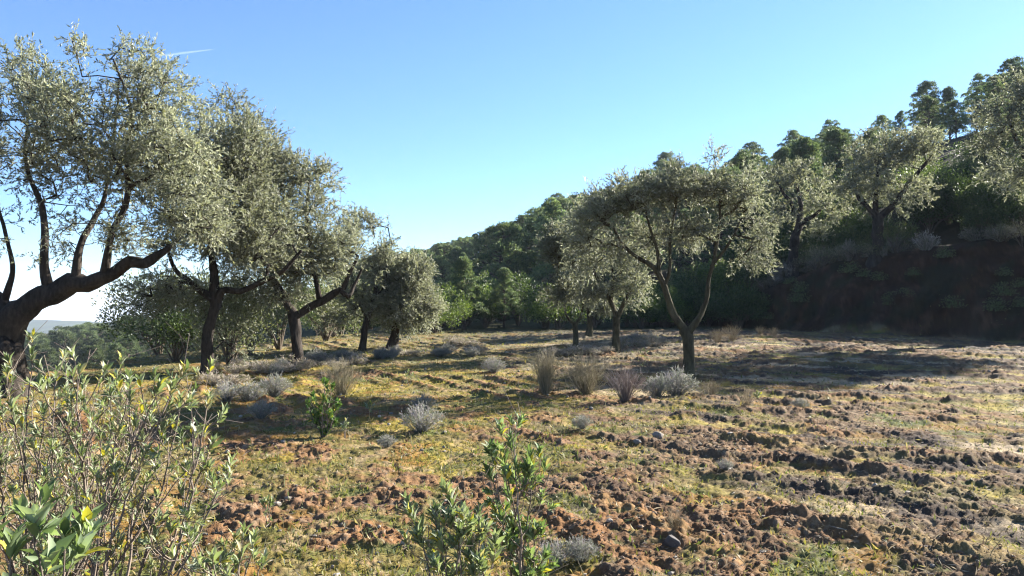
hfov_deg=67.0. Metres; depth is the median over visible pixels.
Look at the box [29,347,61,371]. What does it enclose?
pine tree
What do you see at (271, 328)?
scrub bush
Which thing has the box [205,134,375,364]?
olive tree
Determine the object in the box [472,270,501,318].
scrub bush
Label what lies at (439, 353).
brush tuft
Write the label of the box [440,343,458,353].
brush tuft
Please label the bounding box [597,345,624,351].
brush tuft
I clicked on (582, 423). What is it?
lavender tuft
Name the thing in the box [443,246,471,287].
pine tree
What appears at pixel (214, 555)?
sage shrub
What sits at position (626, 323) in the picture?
scrub bush
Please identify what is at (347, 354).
brush tuft
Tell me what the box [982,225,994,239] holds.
brush tuft
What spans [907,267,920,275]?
plant
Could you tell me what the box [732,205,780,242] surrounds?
scrub bush
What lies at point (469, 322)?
scrub bush
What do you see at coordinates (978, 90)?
pine tree
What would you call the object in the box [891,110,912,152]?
pine tree
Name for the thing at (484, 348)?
brush tuft
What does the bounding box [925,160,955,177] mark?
scrub bush
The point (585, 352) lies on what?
brush tuft
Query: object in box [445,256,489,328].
pine tree
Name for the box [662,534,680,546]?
stone
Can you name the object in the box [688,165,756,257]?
pine tree
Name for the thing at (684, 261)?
pine tree
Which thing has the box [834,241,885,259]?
brush bush
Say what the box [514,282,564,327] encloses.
scrub bush
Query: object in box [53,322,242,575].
sage shrub
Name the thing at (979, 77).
pine tree
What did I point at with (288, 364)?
brush tuft
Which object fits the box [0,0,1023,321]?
sky
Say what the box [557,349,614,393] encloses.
broom bush
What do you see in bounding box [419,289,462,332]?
scrub bush
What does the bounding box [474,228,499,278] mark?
pine tree
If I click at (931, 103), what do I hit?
pine tree
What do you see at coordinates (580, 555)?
lavender tuft
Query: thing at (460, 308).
scrub bush
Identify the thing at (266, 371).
brush tuft
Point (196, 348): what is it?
pine tree
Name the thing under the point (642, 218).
pine tree
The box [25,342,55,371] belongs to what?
pine tree
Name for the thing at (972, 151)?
scrub bush
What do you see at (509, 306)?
scrub bush
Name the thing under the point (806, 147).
pine tree
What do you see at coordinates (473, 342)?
brush tuft
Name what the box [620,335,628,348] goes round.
brush tuft
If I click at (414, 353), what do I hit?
brush tuft
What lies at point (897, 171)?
scrub bush
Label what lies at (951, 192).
scrub bush
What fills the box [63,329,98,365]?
pine tree
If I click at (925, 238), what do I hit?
brush tuft
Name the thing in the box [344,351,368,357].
brush tuft
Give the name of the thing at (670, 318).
scrub bush
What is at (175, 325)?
scrub bush
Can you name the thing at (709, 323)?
scrub bush
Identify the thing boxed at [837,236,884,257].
brush bush
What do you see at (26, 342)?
pine tree
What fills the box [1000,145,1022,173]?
scrub bush
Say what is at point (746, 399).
grass tuft
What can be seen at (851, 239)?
brush bush
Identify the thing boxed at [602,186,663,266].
pine tree
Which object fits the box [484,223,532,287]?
pine tree
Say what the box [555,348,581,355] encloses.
brush tuft
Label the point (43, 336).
pine tree
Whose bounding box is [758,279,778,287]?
brush bush
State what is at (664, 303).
scrub bush
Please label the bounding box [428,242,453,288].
pine tree
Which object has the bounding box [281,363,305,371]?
brush tuft
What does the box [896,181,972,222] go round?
scrub bush
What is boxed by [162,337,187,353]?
pine tree
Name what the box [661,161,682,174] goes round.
pine tree
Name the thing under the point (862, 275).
plant
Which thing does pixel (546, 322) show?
scrub bush
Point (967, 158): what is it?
scrub bush
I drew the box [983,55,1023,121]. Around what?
pine tree
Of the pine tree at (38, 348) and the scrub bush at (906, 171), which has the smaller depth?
the scrub bush at (906, 171)
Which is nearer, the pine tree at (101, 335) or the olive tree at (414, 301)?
the olive tree at (414, 301)
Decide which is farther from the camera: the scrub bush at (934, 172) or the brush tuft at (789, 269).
the scrub bush at (934, 172)
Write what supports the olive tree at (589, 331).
on the ground at (846, 307)
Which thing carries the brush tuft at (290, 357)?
on the ground at (846, 307)
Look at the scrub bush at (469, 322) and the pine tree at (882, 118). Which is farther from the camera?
the pine tree at (882, 118)
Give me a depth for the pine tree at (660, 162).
95.57 m
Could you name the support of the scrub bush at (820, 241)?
on the ground at (846, 307)
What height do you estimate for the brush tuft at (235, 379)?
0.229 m
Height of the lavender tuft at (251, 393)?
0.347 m
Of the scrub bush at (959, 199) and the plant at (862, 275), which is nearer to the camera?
the plant at (862, 275)
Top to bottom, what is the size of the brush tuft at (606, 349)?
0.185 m
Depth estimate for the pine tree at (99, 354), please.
61.12 m
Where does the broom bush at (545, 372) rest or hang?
on the ground at (846, 307)
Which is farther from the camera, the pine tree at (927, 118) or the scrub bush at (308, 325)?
the pine tree at (927, 118)
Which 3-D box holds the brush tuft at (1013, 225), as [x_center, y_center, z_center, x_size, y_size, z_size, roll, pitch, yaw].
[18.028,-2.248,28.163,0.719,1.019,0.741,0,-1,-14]
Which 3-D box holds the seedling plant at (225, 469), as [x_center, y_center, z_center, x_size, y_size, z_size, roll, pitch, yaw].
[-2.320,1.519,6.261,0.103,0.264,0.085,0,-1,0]
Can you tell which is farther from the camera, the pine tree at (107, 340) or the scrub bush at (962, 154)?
the pine tree at (107, 340)
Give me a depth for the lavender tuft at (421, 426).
8.59 m
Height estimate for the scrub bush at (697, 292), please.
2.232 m
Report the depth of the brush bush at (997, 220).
28.20 m
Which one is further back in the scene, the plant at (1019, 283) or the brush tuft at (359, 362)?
the plant at (1019, 283)
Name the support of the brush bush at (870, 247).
on the ground at (846, 307)
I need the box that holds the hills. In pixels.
[27,319,112,333]
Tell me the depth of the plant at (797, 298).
29.35 m
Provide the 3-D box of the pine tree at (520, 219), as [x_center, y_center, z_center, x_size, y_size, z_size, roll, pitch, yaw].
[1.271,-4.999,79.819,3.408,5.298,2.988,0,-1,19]
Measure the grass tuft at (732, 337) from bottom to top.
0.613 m
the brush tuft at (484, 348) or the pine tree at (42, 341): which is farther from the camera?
the pine tree at (42, 341)
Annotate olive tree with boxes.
[0,18,256,398]
[102,78,313,375]
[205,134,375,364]
[310,201,405,350]
[369,244,450,348]
[532,218,603,344]
[549,193,666,351]
[559,136,789,379]
[561,266,621,336]
[753,155,852,280]
[823,120,948,267]
[955,63,1023,205]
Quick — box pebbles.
[4,336,1022,575]
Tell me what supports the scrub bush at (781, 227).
on the ground at (846, 307)
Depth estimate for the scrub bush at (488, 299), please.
36.50 m
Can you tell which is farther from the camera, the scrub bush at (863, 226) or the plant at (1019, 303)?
the scrub bush at (863, 226)
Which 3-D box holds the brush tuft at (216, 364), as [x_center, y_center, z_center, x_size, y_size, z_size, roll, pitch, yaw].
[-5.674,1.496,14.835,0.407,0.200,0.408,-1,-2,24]
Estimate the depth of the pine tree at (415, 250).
73.61 m
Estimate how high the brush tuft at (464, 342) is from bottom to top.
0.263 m
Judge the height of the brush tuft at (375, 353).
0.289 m
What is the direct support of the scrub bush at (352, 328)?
on the ground at (846, 307)
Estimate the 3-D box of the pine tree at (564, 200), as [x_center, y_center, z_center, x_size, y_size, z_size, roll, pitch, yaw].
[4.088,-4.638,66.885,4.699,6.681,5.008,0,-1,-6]
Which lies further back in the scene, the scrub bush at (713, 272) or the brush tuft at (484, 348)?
the scrub bush at (713, 272)
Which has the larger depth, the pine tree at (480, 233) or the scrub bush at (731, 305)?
the pine tree at (480, 233)
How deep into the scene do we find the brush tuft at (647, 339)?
20.20 m
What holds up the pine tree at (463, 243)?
on the ground at (846, 307)
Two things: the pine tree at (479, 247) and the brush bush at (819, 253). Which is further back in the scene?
the pine tree at (479, 247)
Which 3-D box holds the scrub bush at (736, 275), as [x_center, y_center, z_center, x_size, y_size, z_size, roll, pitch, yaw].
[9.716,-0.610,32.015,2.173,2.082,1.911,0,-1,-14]
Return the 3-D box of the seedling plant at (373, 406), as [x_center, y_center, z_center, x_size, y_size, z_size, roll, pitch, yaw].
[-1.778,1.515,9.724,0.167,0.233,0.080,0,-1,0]
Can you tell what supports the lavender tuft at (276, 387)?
on the ground at (846, 307)
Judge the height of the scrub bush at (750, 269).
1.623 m
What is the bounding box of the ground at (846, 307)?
[0,125,1023,575]
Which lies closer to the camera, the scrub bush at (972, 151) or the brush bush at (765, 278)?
the brush bush at (765, 278)
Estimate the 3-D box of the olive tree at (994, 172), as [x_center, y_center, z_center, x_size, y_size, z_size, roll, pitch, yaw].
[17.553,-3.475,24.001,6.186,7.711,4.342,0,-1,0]
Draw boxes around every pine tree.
[24,337,49,370]
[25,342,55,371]
[27,338,50,371]
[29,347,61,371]
[30,334,60,363]
[46,329,65,349]
[49,330,82,368]
[49,333,79,364]
[53,325,71,331]
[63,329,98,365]
[70,323,89,330]
[72,324,90,355]
[77,344,105,366]
[79,337,110,364]
[82,325,111,354]
[83,321,96,327]
[98,343,132,362]
[101,329,132,356]
[112,335,147,358]
[123,321,148,358]
[131,321,170,357]
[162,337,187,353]
[188,335,219,351]
[409,248,434,279]
[422,249,433,259]
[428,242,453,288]
[429,255,459,297]
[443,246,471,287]
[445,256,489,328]
[453,236,472,259]
[453,252,469,292]
[462,236,473,256]
[465,221,530,320]
[468,231,487,271]
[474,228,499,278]
[482,267,525,327]
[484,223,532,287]
[513,214,537,248]
[516,206,561,287]
[520,207,542,276]
[523,197,589,289]
[549,193,564,197]
[557,197,575,214]
[566,194,579,207]
[567,196,601,253]
[601,212,655,281]
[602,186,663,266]
[634,168,676,228]
[651,151,674,173]
[654,158,664,171]
[657,162,667,173]
[660,227,714,288]
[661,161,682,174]
[665,188,704,255]
[676,163,710,222]
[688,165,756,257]
[722,147,774,223]
[739,141,766,176]
[757,155,772,171]
[760,146,805,204]
[766,136,828,221]
[776,129,803,146]
[784,139,822,187]
[815,118,840,148]
[817,128,867,183]
[818,126,850,168]
[819,128,864,172]
[856,130,881,165]
[866,114,897,149]
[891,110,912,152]
[904,80,946,135]
[908,94,953,149]
[917,95,946,141]
[936,86,968,140]
[939,99,969,137]
[959,85,986,131]
[960,72,995,128]
[976,74,1019,125]
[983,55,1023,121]
[1007,65,1023,123]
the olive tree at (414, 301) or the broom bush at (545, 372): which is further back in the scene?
the olive tree at (414, 301)
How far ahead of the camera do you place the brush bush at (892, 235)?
28.57 m
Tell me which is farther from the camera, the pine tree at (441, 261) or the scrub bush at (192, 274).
the pine tree at (441, 261)
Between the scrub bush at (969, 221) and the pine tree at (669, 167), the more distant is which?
the pine tree at (669, 167)
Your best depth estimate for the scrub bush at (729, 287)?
32.85 m
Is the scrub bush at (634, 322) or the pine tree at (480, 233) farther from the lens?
the pine tree at (480, 233)
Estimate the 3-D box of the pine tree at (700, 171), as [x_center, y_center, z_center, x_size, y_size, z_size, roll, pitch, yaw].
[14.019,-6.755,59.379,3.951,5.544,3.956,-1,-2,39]
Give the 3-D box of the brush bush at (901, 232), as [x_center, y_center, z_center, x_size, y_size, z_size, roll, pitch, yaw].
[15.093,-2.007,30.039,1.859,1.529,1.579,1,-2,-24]
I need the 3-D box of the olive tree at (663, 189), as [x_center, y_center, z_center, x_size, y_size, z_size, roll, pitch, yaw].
[2.822,-0.450,13.822,3.963,4.633,2.512,0,-1,0]
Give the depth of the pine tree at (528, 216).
62.23 m
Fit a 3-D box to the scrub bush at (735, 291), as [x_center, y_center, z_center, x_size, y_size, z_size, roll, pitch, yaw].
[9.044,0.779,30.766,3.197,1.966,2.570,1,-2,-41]
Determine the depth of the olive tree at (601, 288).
18.59 m
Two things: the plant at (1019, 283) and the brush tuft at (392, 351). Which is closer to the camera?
the brush tuft at (392, 351)
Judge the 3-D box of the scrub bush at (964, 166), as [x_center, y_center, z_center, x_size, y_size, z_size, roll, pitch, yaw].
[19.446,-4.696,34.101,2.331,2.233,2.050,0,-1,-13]
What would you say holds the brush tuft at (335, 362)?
on the ground at (846, 307)
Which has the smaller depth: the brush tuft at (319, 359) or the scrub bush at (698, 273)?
the brush tuft at (319, 359)
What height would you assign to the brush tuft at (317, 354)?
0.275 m
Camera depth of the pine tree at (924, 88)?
73.55 m
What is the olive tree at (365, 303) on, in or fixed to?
on the ground at (846, 307)
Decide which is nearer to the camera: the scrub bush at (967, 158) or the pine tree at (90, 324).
the scrub bush at (967, 158)
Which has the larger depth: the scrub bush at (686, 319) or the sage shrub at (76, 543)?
the scrub bush at (686, 319)
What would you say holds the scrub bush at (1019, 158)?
on the ground at (846, 307)
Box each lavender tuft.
[210,379,244,401]
[233,381,267,401]
[247,398,277,418]
[254,372,295,397]
[377,433,396,447]
[398,398,445,432]
[408,392,439,410]
[480,354,507,372]
[536,535,576,568]
[562,534,600,562]
[571,415,593,428]
[638,375,673,396]
[654,365,701,395]
[716,458,733,470]
[790,397,809,407]
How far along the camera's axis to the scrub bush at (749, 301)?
30.42 m
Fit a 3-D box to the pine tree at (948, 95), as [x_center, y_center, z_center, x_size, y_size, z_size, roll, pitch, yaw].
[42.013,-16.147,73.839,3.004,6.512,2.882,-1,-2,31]
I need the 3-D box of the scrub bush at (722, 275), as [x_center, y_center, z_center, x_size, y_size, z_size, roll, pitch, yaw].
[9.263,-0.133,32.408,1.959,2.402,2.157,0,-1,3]
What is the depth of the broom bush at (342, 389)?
11.63 m
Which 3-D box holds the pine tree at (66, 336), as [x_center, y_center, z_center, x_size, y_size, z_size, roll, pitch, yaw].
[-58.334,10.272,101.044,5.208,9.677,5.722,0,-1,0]
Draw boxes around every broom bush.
[318,358,366,394]
[525,344,566,394]
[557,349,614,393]
[600,363,650,401]
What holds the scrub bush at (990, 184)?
on the ground at (846, 307)
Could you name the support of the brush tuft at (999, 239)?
on the ground at (846, 307)
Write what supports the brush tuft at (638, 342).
on the ground at (846, 307)
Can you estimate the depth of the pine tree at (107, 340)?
94.34 m
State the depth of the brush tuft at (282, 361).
15.12 m
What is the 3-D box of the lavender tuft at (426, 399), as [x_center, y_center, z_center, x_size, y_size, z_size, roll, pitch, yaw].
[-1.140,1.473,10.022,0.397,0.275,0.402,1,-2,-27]
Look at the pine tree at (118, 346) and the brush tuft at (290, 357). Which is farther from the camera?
the pine tree at (118, 346)
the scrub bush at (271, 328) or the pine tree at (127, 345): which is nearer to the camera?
the scrub bush at (271, 328)
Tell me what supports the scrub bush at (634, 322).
on the ground at (846, 307)
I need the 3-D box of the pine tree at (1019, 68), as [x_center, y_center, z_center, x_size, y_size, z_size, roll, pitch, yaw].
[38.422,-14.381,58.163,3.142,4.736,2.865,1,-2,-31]
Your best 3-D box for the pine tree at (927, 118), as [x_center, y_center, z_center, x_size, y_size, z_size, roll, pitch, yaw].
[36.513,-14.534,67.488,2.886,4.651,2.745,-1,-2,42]
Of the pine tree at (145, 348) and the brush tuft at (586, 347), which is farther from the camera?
the pine tree at (145, 348)
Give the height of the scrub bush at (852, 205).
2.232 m
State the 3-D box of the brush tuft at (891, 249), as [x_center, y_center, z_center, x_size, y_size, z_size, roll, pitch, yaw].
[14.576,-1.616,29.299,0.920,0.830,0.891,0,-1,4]
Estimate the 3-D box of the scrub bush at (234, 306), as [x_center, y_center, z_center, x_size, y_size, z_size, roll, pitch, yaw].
[-5.568,0.631,15.547,1.946,2.205,2.222,0,-1,-12]
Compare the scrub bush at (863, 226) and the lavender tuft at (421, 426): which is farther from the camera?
the scrub bush at (863, 226)
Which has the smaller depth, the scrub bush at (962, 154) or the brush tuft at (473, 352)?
the brush tuft at (473, 352)
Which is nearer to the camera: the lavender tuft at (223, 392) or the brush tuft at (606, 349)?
the lavender tuft at (223, 392)
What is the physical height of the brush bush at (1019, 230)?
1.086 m
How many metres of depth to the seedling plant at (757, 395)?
11.10 m
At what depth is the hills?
1043.72 m
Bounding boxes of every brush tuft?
[196,369,228,385]
[211,373,252,385]
[214,361,227,370]
[221,362,246,373]
[229,357,247,368]
[238,359,277,373]
[261,368,287,373]
[267,361,284,375]
[274,353,310,364]
[274,362,304,369]
[276,358,289,365]
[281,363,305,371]
[296,358,317,369]
[304,352,332,360]
[306,347,325,355]
[306,355,331,361]
[311,358,336,363]
[315,352,337,362]
[318,360,348,366]
[320,354,334,361]
[332,350,347,359]
[336,355,362,364]
[337,350,357,360]
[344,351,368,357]
[348,354,367,365]
[368,348,386,358]
[376,353,399,358]
[378,346,402,354]
[386,346,398,357]
[403,349,428,355]
[427,346,451,356]
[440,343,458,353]
[441,334,467,345]
[446,338,469,346]
[458,345,487,354]
[461,339,483,346]
[463,344,491,354]
[464,346,479,356]
[542,345,566,355]
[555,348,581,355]
[562,344,586,354]
[571,346,587,355]
[580,344,601,353]
[590,349,603,355]
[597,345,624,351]
[599,346,614,352]
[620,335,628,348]
[626,332,643,338]
[630,339,642,345]
[640,331,660,341]
[640,335,653,345]
[641,340,650,346]
[647,342,668,346]
[766,274,783,285]
[773,262,786,281]
[786,264,794,276]
[841,237,856,260]
[886,236,909,252]
[908,227,940,250]
[958,225,989,241]
[980,225,1019,241]
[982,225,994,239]
[996,214,1017,236]
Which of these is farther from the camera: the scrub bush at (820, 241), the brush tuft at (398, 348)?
the scrub bush at (820, 241)
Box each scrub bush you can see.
[90,264,237,353]
[95,273,193,354]
[119,308,222,361]
[176,265,285,365]
[206,268,289,354]
[224,268,326,349]
[282,282,367,340]
[300,312,337,335]
[305,261,370,334]
[308,302,362,336]
[344,325,359,331]
[346,289,385,330]
[350,309,380,328]
[357,278,379,328]
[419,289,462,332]
[433,293,473,330]
[434,282,468,326]
[444,282,494,325]
[465,297,511,327]
[467,311,489,324]
[470,279,503,323]
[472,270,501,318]
[475,284,499,322]
[481,290,527,322]
[499,271,546,325]
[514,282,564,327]
[527,283,567,328]
[530,290,586,328]
[564,303,618,327]
[612,277,657,326]
[612,296,652,326]
[616,296,667,328]
[640,279,697,307]
[645,285,680,327]
[646,289,686,327]
[648,285,681,327]
[652,287,695,326]
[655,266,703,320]
[671,279,719,326]
[675,290,707,325]
[683,254,726,290]
[685,301,724,326]
[697,263,742,295]
[702,284,772,327]
[708,293,767,328]
[709,232,765,276]
[710,258,759,294]
[712,277,747,293]
[716,249,775,290]
[717,234,774,270]
[725,291,768,320]
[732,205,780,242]
[732,261,771,283]
[747,200,792,239]
[748,228,821,268]
[757,211,806,245]
[762,242,813,268]
[774,214,806,242]
[792,203,849,252]
[802,167,862,220]
[805,221,848,260]
[818,180,880,213]
[822,186,882,227]
[831,205,893,237]
[832,223,868,258]
[836,215,918,246]
[873,163,912,199]
[884,163,934,201]
[893,193,967,234]
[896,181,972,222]
[898,164,949,221]
[899,152,946,179]
[906,167,946,181]
[912,166,973,224]
[916,175,977,220]
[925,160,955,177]
[929,157,983,184]
[940,157,983,184]
[942,153,981,172]
[944,122,1014,169]
[949,175,1020,225]
[951,186,1022,217]
[959,200,1014,238]
[964,113,1023,170]
[966,161,990,188]
[968,168,1023,211]
[978,141,1018,168]
[982,189,1023,234]
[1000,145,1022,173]
[1013,145,1023,168]
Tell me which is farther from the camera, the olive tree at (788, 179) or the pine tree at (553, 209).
the pine tree at (553, 209)
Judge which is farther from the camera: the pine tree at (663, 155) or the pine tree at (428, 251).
the pine tree at (663, 155)
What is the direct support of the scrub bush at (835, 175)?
on the ground at (846, 307)
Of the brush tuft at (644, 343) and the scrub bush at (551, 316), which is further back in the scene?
the scrub bush at (551, 316)
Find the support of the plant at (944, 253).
on the ground at (846, 307)
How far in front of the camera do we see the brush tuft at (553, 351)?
18.02 m
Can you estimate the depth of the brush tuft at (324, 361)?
16.18 m
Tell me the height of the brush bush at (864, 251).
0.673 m
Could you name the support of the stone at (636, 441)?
on the ground at (846, 307)
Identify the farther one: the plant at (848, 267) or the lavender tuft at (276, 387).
the plant at (848, 267)
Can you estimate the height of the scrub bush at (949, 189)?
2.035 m
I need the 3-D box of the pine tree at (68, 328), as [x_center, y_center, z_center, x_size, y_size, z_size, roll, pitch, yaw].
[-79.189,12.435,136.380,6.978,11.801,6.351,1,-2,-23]
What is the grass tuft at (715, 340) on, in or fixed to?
on the ground at (846, 307)
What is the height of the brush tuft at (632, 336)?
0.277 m
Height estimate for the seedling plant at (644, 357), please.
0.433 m
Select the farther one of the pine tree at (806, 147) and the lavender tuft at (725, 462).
the pine tree at (806, 147)
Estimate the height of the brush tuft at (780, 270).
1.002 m
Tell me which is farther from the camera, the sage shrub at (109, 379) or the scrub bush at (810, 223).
the scrub bush at (810, 223)
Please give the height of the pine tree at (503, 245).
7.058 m
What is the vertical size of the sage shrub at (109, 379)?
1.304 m
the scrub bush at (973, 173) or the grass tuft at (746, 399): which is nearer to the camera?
the grass tuft at (746, 399)
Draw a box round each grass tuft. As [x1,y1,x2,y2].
[659,505,693,530]
[699,378,722,394]
[712,328,726,342]
[721,322,742,340]
[731,386,757,405]
[753,327,765,333]
[768,327,780,336]
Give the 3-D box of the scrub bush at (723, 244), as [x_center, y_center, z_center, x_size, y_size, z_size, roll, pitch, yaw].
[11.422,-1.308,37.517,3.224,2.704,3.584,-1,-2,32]
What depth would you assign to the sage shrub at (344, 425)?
8.16 m
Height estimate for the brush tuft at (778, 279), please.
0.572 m
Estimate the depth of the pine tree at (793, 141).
54.34 m
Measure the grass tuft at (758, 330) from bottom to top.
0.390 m
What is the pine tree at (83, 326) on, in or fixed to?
on the ground at (846, 307)
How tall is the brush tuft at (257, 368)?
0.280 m
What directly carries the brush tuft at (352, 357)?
on the ground at (846, 307)
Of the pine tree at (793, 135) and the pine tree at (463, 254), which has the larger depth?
the pine tree at (793, 135)
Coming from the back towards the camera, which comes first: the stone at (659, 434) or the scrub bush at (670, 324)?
the scrub bush at (670, 324)
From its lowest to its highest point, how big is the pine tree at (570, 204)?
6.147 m
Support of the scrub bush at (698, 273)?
on the ground at (846, 307)
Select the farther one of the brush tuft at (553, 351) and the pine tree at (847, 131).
the pine tree at (847, 131)
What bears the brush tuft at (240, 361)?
on the ground at (846, 307)
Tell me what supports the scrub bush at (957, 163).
on the ground at (846, 307)
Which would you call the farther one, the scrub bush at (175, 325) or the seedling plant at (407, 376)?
the scrub bush at (175, 325)
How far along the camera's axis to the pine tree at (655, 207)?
57.67 m
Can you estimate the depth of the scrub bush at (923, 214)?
30.98 m
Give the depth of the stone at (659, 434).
8.17 m
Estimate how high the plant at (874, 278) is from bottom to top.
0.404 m
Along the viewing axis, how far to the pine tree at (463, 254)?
64.65 m
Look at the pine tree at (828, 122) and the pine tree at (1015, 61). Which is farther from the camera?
the pine tree at (828, 122)
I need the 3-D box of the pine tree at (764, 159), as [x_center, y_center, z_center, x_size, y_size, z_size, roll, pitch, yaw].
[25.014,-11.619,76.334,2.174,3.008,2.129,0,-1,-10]
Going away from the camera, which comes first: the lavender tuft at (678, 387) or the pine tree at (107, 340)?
the lavender tuft at (678, 387)
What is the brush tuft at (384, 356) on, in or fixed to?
on the ground at (846, 307)
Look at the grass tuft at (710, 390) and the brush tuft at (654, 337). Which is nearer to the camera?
the grass tuft at (710, 390)
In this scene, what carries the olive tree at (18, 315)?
on the ground at (846, 307)
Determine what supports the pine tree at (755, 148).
on the ground at (846, 307)
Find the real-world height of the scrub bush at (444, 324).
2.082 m
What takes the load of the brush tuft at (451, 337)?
on the ground at (846, 307)
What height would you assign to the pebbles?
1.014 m
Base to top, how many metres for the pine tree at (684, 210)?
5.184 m
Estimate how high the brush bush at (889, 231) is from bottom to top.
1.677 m
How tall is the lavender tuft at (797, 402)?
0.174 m
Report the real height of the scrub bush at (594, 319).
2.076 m
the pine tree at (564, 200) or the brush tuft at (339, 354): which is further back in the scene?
the pine tree at (564, 200)
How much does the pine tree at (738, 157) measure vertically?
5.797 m
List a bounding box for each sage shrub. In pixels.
[0,320,156,575]
[0,360,200,575]
[0,479,108,575]
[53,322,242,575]
[163,521,273,575]
[305,377,342,436]
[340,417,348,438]
[391,476,505,575]
[462,384,567,575]
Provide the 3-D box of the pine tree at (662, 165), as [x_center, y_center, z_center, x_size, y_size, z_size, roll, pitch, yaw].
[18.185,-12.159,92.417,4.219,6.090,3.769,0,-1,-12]
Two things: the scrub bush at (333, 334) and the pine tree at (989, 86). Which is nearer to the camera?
the scrub bush at (333, 334)
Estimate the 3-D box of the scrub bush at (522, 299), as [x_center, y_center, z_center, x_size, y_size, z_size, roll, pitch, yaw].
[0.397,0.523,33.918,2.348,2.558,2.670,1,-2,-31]
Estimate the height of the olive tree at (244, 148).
5.876 m
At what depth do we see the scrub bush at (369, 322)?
33.22 m
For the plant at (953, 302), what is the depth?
25.23 m
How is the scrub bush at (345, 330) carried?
on the ground at (846, 307)
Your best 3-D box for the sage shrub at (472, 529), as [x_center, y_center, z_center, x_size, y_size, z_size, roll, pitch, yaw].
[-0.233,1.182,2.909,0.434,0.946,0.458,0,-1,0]
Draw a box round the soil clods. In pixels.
[2,329,1023,575]
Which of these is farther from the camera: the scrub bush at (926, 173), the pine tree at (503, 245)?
the pine tree at (503, 245)
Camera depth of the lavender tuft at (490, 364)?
14.70 m
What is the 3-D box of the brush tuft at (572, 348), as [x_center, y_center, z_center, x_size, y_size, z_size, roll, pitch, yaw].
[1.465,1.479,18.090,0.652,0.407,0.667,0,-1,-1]
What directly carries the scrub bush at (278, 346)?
on the ground at (846, 307)
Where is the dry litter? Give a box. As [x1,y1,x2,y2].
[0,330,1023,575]
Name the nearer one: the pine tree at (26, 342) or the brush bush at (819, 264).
the brush bush at (819, 264)
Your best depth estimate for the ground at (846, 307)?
8.43 m
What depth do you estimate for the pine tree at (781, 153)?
51.15 m
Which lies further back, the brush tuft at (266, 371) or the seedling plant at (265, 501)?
the brush tuft at (266, 371)
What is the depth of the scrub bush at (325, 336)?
23.84 m
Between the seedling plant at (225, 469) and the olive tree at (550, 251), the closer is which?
the seedling plant at (225, 469)
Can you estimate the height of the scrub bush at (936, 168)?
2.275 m
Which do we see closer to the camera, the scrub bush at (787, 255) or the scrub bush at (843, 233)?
the scrub bush at (843, 233)
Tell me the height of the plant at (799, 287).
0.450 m
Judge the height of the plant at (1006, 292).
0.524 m
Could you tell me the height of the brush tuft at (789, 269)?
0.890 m
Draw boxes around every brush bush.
[744,269,777,290]
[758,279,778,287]
[797,242,836,266]
[802,246,844,266]
[804,242,845,263]
[830,226,871,258]
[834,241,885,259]
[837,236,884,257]
[850,245,890,255]
[853,239,887,255]
[859,214,914,253]
[877,221,917,252]
[883,218,916,251]
[974,210,1016,237]
[984,219,1015,242]
[986,226,1023,241]
[995,221,1023,246]
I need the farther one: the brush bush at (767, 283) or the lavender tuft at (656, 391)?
the brush bush at (767, 283)
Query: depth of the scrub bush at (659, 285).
33.92 m
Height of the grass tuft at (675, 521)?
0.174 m
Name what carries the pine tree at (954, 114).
on the ground at (846, 307)
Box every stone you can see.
[633,439,640,443]
[652,431,663,438]
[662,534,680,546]
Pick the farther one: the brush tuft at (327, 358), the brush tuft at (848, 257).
the brush tuft at (848, 257)
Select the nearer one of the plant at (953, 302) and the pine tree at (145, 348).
the plant at (953, 302)
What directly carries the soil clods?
on the ground at (846, 307)
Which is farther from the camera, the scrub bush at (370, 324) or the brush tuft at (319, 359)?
the scrub bush at (370, 324)
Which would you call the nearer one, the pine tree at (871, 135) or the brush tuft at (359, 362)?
the brush tuft at (359, 362)
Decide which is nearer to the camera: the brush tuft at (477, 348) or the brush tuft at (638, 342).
the brush tuft at (477, 348)
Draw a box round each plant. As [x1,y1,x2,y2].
[220,460,230,485]
[259,494,276,526]
[364,400,375,412]
[405,369,413,385]
[638,348,647,365]
[752,389,761,397]
[787,289,810,302]
[790,281,807,291]
[837,261,860,272]
[854,269,871,276]
[869,270,888,280]
[896,287,914,296]
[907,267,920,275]
[933,246,955,257]
[938,295,967,307]
[982,296,1011,311]
[990,281,1018,295]
[994,267,1013,275]
[1010,297,1023,306]
[1011,277,1023,286]
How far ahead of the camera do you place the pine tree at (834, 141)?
46.08 m
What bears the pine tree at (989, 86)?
on the ground at (846, 307)
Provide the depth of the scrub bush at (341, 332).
26.86 m
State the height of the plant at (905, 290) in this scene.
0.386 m
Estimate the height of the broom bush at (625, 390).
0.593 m
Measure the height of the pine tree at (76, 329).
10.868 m
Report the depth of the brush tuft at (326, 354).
16.59 m
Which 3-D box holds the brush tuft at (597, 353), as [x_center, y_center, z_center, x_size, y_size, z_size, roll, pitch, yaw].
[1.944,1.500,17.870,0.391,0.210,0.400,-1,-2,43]
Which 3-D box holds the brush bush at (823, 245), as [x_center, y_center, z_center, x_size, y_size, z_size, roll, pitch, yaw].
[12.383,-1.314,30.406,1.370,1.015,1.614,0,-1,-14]
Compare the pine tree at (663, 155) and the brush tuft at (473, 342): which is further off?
the pine tree at (663, 155)
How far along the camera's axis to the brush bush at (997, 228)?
27.07 m
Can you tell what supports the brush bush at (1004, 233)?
on the ground at (846, 307)
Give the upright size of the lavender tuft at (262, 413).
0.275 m
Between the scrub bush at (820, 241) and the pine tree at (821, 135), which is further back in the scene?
the pine tree at (821, 135)

